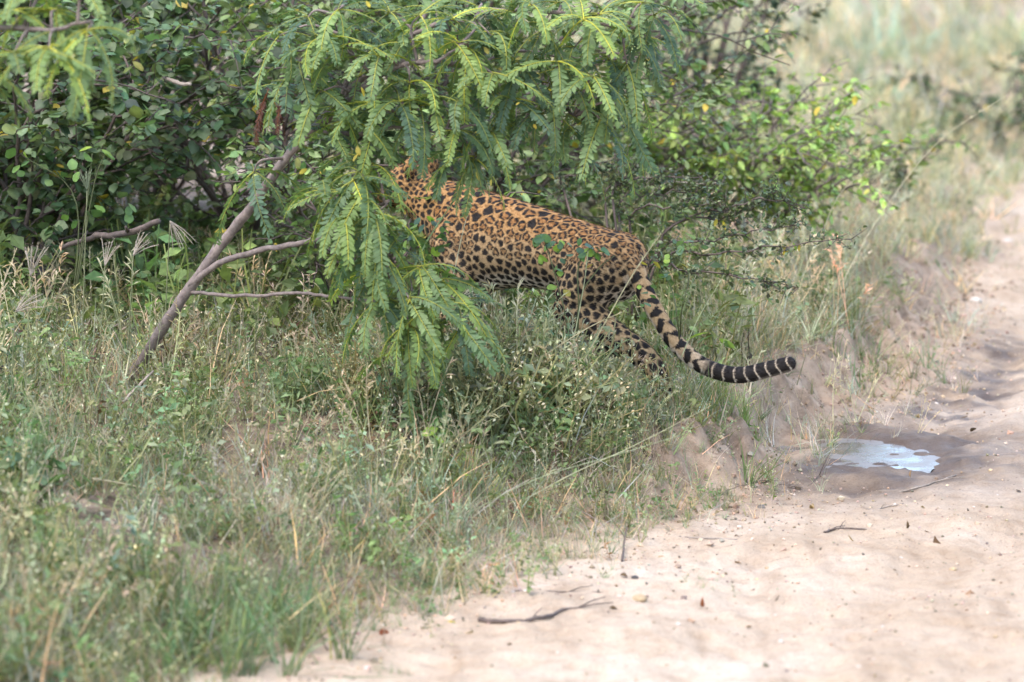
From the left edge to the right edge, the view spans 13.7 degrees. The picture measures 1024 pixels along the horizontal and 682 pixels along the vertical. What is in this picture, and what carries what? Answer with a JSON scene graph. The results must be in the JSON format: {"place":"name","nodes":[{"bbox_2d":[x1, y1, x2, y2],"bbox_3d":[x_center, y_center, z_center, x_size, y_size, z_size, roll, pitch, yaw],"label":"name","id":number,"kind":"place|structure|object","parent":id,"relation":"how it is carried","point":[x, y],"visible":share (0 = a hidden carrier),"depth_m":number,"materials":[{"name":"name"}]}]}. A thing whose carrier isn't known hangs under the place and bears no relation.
{"place":"outdoors","nodes":[
{"label":"outdoors","id":0,"kind":"place"},
{"bbox_2d":[78,168,91,361],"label":"finger grass","id":1,"kind":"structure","parent":0,"point":[86,183],"depth_m":13.69,"materials":[{"name":"plant"}]},
{"bbox_2d":[372,658,409,675],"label":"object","id":2,"kind":"object","parent":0,"point":[392,669],"depth_m":10.94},
{"bbox_2d":[0,0,1023,681],"bbox_3d":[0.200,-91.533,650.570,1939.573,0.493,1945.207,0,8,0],"label":"ground","id":3,"kind":"structure","parent":0,"point":[784,430],"depth_m":13.78,"materials":[{"name":"soil"}]},
{"bbox_2d":[9,287,47,425],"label":"finger grass","id":4,"kind":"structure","parent":3,"relation":"on","point":[18,309],"depth_m":13.12,"materials":[{"name":"plant"}]},
{"bbox_2d":[24,243,48,378],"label":"finger grass","id":5,"kind":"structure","parent":3,"relation":"on","point":[31,268],"depth_m":13.30,"materials":[{"name":"plant"}]},
{"bbox_2d":[35,266,63,305],"bbox_3d":[-1.625,-0.129,15.015,0.108,0.270,0.108,0,8,0],"label":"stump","id":6,"kind":"object","parent":3,"relation":"on","point":[41,270],"visible":0.21,"depth_m":14.98,"materials":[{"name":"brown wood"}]},
{"bbox_2d":[0,437,102,514],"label":"broad leaved plant","id":7,"kind":"object","parent":3,"relation":"on","point":[43,481],"visible":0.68,"depth_m":12.17,"materials":[{"name":"green plant"}]},
{"bbox_2d":[0,0,120,246],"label":"shrub","id":8,"kind":"object","parent":3,"relation":"on","point":[34,96],"visible":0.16,"depth_m":15.44,"materials":[{"name":"green plant"}]},
{"bbox_2d":[5,146,136,334],"bbox_3d":[-1.474,-0.297,14.289,0.440,0.707,0.111,0,8,0],"label":"bright leaved sprig","id":9,"kind":"object","parent":3,"relation":"on","point":[72,164],"visible":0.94,"depth_m":14.28,"materials":[{"name":"green plant"}]},
{"bbox_2d":[0,0,148,133],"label":"feathery tree","id":10,"kind":"object","parent":3,"relation":"on","point":[79,63],"visible":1,"depth_m":11.50,"materials":[{"name":"green plant"}]},
{"bbox_2d":[0,0,193,172],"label":"shrub","id":11,"kind":"object","parent":3,"relation":"on","point":[123,8],"visible":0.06,"depth_m":16.36,"materials":[{"name":"green plant"}]},
{"bbox_2d":[98,236,119,377],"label":"finger grass","id":12,"kind":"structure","parent":3,"relation":"on","point":[106,260],"depth_m":13.60,"materials":[{"name":"plant"}]},
{"bbox_2d":[92,478,162,494],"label":"grass stalk","id":13,"kind":"object","parent":3,"relation":"on","point":[120,483],"depth_m":12.38,"materials":[{"name":"plant"}]},
{"bbox_2d":[127,230,158,367],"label":"finger grass","id":14,"kind":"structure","parent":3,"relation":"on","point":[136,249],"depth_m":13.70,"materials":[{"name":"plant"}]},
{"bbox_2d":[0,0,288,193],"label":"shrub","id":15,"kind":"object","parent":3,"relation":"on","point":[144,65],"visible":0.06,"depth_m":16.52,"materials":[{"name":"green plant"}]},
{"bbox_2d":[0,0,336,299],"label":"shrub","id":16,"kind":"object","parent":3,"relation":"on","point":[134,98],"visible":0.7,"depth_m":14.86,"materials":[{"name":"green plant"}]},
{"bbox_2d":[60,219,160,249],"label":"dead branch","id":17,"kind":"object","parent":16,"relation":"attached to","point":[127,231],"visible":1,"depth_m":14.22,"materials":[{"name":"brown wood"}]},
{"bbox_2d":[162,76,191,85],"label":"dead branch","id":18,"kind":"object","parent":16,"relation":"attached to","point":[174,81],"visible":1,"depth_m":14.56,"materials":[{"name":"brown wood"}]},
{"bbox_2d":[163,221,196,352],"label":"finger grass","id":19,"kind":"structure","parent":3,"relation":"on","point":[171,224],"depth_m":14.00,"materials":[{"name":"plant"}]},
{"bbox_2d":[1,477,406,681],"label":"grass tussock","id":20,"kind":"object","parent":3,"relation":"on","point":[240,649],"depth_m":11.10,"materials":[{"name":"green plant"}]},
{"bbox_2d":[2,0,526,216],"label":"shrub","id":21,"kind":"object","parent":3,"relation":"on","point":[160,182],"depth_m":17.79,"materials":[{"name":"green plant"}]},
{"bbox_2d":[1,0,539,270],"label":"shrub","id":22,"kind":"object","parent":3,"relation":"on","point":[204,177],"visible":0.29,"depth_m":15.64,"materials":[{"name":"green plant"}]},
{"bbox_2d":[173,110,547,329],"bbox_3d":[-0.507,-0.354,14.845,1.177,0.936,1.193,-2,9,-15],"label":"shrub","id":23,"kind":"object","parent":3,"relation":"on","point":[298,163],"visible":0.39,"depth_m":14.74,"materials":[{"name":"green plant"}]},
{"bbox_2d":[123,0,706,429],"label":"feathery tree","id":24,"kind":"object","parent":3,"relation":"on","point":[603,106],"visible":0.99,"depth_m":13.05,"materials":[{"name":"green plant"}]},
{"bbox_2d":[403,216,473,364],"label":"round leaved vine","id":25,"kind":"object","parent":3,"relation":"on","point":[436,251],"visible":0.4,"depth_m":13.46,"materials":[{"name":"green plant"}]},
{"bbox_2d":[422,426,454,457],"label":"broad leaved plant","id":26,"kind":"object","parent":3,"relation":"on","point":[432,432],"visible":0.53,"depth_m":13.09,"materials":[{"name":"green plant"}]},
{"bbox_2d":[190,0,725,185],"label":"shrub","id":27,"kind":"object","parent":3,"relation":"on","point":[492,3],"visible":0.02,"depth_m":17.46,"materials":[{"name":"green plant"}]},
{"bbox_2d":[454,473,469,490],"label":"broad leaved plant","id":28,"kind":"object","parent":3,"relation":"on","point":[467,480],"visible":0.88,"depth_m":12.75,"materials":[{"name":"green plant"}]},
{"bbox_2d":[453,192,475,273],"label":"grass stalk","id":29,"kind":"object","parent":3,"relation":"on","point":[461,236],"depth_m":13.59,"materials":[{"name":"plant"}]},
{"bbox_2d":[450,285,485,411],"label":"finger grass","id":30,"kind":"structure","parent":3,"relation":"on","point":[466,292],"depth_m":13.33,"materials":[{"name":"plant"}]},
{"bbox_2d":[171,0,799,307],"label":"shrub","id":31,"kind":"object","parent":3,"relation":"on","point":[536,179],"visible":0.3,"depth_m":15.80,"materials":[{"name":"green plant"}]},
{"bbox_2d":[0,0,1023,681],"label":"dry grass","id":32,"kind":"structure","parent":3,"relation":"on","point":[952,234],"depth_m":14.03,"materials":[{"name":"plant"}]},
{"bbox_2d":[414,194,459,264],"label":"grass stalk","id":33,"kind":"object","parent":32,"relation":"on","point":[451,203],"depth_m":13.38,"materials":[{"name":"plant"}]},
{"bbox_2d":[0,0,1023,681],"bbox_3d":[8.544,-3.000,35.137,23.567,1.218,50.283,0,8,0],"label":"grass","id":34,"kind":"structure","parent":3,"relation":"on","point":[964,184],"depth_m":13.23,"materials":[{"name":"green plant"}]},
{"bbox_2d":[122,370,153,402],"bbox_3d":[-1.166,0.142,13.306,0.012,0.088,0.137,7,11,41],"label":"fallen stick","id":35,"kind":"object","parent":34,"relation":"on","point":[140,384],"visible":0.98,"depth_m":13.30,"materials":[{"name":"brown wood"}]},
{"bbox_2d":[508,310,624,378],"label":"grass stalk","id":36,"kind":"object","parent":34,"relation":"on","point":[577,334],"depth_m":13.34,"materials":[{"name":"plant"}]},
{"bbox_2d":[532,234,613,362],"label":"round leaved vine","id":37,"kind":"object","parent":3,"relation":"on","point":[537,240],"visible":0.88,"depth_m":13.53,"materials":[{"name":"green plant"}]},
{"bbox_2d":[462,433,683,516],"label":"grass stalk","id":38,"kind":"object","parent":3,"relation":"on","point":[575,466],"depth_m":12.69,"materials":[{"name":"plant"}]},
{"bbox_2d":[569,252,588,364],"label":"grass stalk","id":39,"kind":"object","parent":3,"relation":"on","point":[580,301],"depth_m":13.42,"materials":[{"name":"plant"}]},
{"bbox_2d":[375,156,797,407],"bbox_3d":[0.177,-0.192,14.087,1.625,0.783,0.350,6,10,36],"label":"leopard","id":40,"kind":"object","parent":3,"relation":"on","point":[498,248],"visible":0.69,"depth_m":13.99},
{"bbox_2d":[517,405,710,504],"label":"grass stalk","id":41,"kind":"object","parent":3,"relation":"on","point":[655,435],"depth_m":12.79,"materials":[{"name":"plant"}]},
{"bbox_2d":[566,230,662,403],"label":"grass stalk","id":42,"kind":"object","parent":3,"relation":"on","point":[653,244],"depth_m":13.39,"materials":[{"name":"plant"}]},
{"bbox_2d":[447,0,813,228],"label":"shrub","id":43,"kind":"object","parent":3,"relation":"on","point":[734,119],"visible":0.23,"depth_m":17.14,"materials":[{"name":"green plant"}]},
{"bbox_2d":[628,239,708,371],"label":"yellowing sprig","id":44,"kind":"object","parent":3,"relation":"on","point":[680,250],"visible":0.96,"depth_m":13.70,"materials":[{"name":"green plant"}]},
{"bbox_2d":[681,275,723,357],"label":"grass stalk","id":45,"kind":"object","parent":3,"relation":"on","point":[699,316],"depth_m":13.73,"materials":[{"name":"plant"}]},
{"bbox_2d":[547,143,866,330],"bbox_3d":[0.650,-0.313,14.763,0.582,0.692,1.401,-4,9,-27],"label":"thorn bush","id":46,"kind":"object","parent":3,"relation":"on","point":[615,182],"visible":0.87,"depth_m":14.70,"materials":[{"name":"green plant"}]},
{"bbox_2d":[685,332,735,361],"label":"broad leaved plant","id":47,"kind":"object","parent":3,"relation":"on","point":[728,343],"visible":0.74,"depth_m":14.11,"materials":[{"name":"green plant"}]},
{"bbox_2d":[643,0,830,153],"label":"tree","id":48,"kind":"object","parent":3,"relation":"on","point":[721,53],"visible":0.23,"depth_m":20.21,"materials":[{"name":"green plant"}]},
{"bbox_2d":[559,52,918,256],"bbox_3d":[0.924,-0.696,17.103,1.476,0.877,1.406,2,8,15],"label":"shrub","id":49,"kind":"object","parent":3,"relation":"on","point":[785,163],"visible":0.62,"depth_m":16.84,"materials":[{"name":"green plant"}]},
{"bbox_2d":[819,166,874,240],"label":"grass stalk","id":50,"kind":"object","parent":3,"relation":"on","point":[840,193],"depth_m":15.48,"materials":[{"name":"plant"}]},
{"bbox_2d":[757,252,979,397],"bbox_3d":[1.289,-0.077,15.967,0.877,0.486,1.373,0,8,0],"label":"grass tussock","id":51,"kind":"object","parent":3,"relation":"on","point":[861,354],"depth_m":15.81,"materials":[{"name":"plant"}]},
{"bbox_2d":[768,122,978,214],"bbox_3d":[1.629,-0.776,19.263,0.863,0.485,0.796,4,9,28],"label":"shrub","id":52,"kind":"object","parent":3,"relation":"on","point":[898,177],"visible":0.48,"depth_m":19.18,"materials":[{"name":"green plant"}]},
{"bbox_2d":[840,96,1004,285],"bbox_3d":[1.513,-0.557,15.745,0.708,0.676,0.027,-4,9,-25],"label":"grass stalk","id":53,"kind":"object","parent":3,"relation":"on","point":[903,182],"depth_m":15.72,"materials":[{"name":"plant"}]},
{"bbox_2d":[877,50,1023,151],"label":"shrub","id":54,"kind":"object","parent":3,"relation":"on","point":[967,99],"visible":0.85,"depth_m":23.99,"materials":[{"name":"green plant"}]},
{"bbox_2d":[146,155,1023,681],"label":"road","id":55,"kind":"structure","parent":0,"point":[948,629],"depth_m":12.06,"materials":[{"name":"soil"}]},
{"bbox_2d":[379,628,388,634],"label":"fallen leaf","id":56,"kind":"object","parent":55,"relation":"on","point":[382,631],"visible":0.87,"depth_m":11.41,"materials":[{"name":"brown plant"}]},
{"bbox_2d":[478,596,612,623],"bbox_3d":[0.111,0.736,11.624,0.421,0.036,0.110,-5,9,-30],"label":"fallen stick","id":57,"kind":"object","parent":55,"relation":"on","point":[501,621],"visible":1,"depth_m":11.55,"materials":[{"name":"wood"}]},
{"bbox_2d":[515,585,601,592],"bbox_3d":[0.133,0.697,11.957,0.251,0.016,0.038,0,8,0],"label":"fallen stick","id":58,"kind":"object","parent":55,"relation":"on","point":[566,591],"visible":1,"depth_m":11.94,"materials":[{"name":"brown wood"}]},
{"bbox_2d":[613,523,626,561],"bbox_3d":[0.321,0.591,12.537,0.043,0.063,0.289,0,8,0],"label":"fallen stick","id":59,"kind":"object","parent":55,"relation":"on","point":[622,556],"visible":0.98,"depth_m":12.58,"materials":[{"name":"wood"}]},
{"bbox_2d":[632,594,646,602],"bbox_3d":[0.355,0.717,11.863,0.043,0.028,0.039,0,8,0],"label":"pebble","id":60,"kind":"object","parent":55,"relation":"on","point":[642,598],"visible":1,"depth_m":11.85,"materials":[{"name":"beige stone"}]},
{"bbox_2d":[700,597,704,606],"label":"fallen leaf","id":61,"kind":"object","parent":55,"relation":"on","point":[702,604],"visible":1,"depth_m":11.73,"materials":[{"name":"brown plant"}]},
{"bbox_2d":[678,536,737,539],"bbox_3d":[0.573,0.591,12.771,0.211,0.019,0.033,-1,8,-5],"label":"fallen stick","id":62,"kind":"object","parent":55,"relation":"on","point":[706,538],"visible":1,"depth_m":12.76,"materials":[{"name":"brown wood"}]},
{"bbox_2d":[631,353,796,485],"bbox_3d":[0.626,0.231,13.854,0.610,0.443,0.690,0,8,0],"label":"grass tussock","id":63,"kind":"object","parent":55,"relation":"on","point":[745,408],"depth_m":13.81,"materials":[{"name":"green plant"}]},
{"bbox_2d":[721,450,831,494],"bbox_3d":[0.826,0.425,13.684,0.134,0.129,0.614,8,11,44],"label":"dead brush","id":64,"kind":"object","parent":55,"relation":"on","point":[777,478],"visible":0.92,"depth_m":13.74,"materials":[{"name":"brown wood"}]},
{"bbox_2d":[823,520,866,532],"bbox_3d":[1.028,0.566,12.977,0.175,0.013,0.172,0,8,0],"label":"fallen stick","id":65,"kind":"object","parent":55,"relation":"on","point":[831,529],"visible":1,"depth_m":12.95,"materials":[{"name":"wood"}]},
{"bbox_2d":[776,438,940,472],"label":"puddle","id":66,"kind":"object","parent":55,"relation":"on","point":[869,454],"visible":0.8,"depth_m":14.30,"materials":[{"name":"liquid"}]},
{"bbox_2d":[856,503,903,515],"bbox_3d":[1.117,0.520,13.234,0.093,0.024,0.244,5,10,33],"label":"fallen stick","id":67,"kind":"object","parent":55,"relation":"on","point":[882,507],"visible":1,"depth_m":13.29,"materials":[{"name":"brown wood"}]},
{"bbox_2d":[899,475,964,491],"bbox_3d":[1.373,0.454,13.685,0.098,0.033,0.335,7,10,38],"label":"fallen stick","id":68,"kind":"object","parent":55,"relation":"on","point":[952,476],"visible":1,"depth_m":13.66,"materials":[{"name":"brown wood"}]},
{"bbox_2d":[969,297,981,302],"bbox_3d":[1.956,-0.170,18.003,0.056,0.032,0.047,0,8,0],"label":"pebble","id":69,"kind":"object","parent":55,"relation":"on","point":[973,299],"visible":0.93,"depth_m":17.99,"materials":[{"name":"stone"}]}
]}

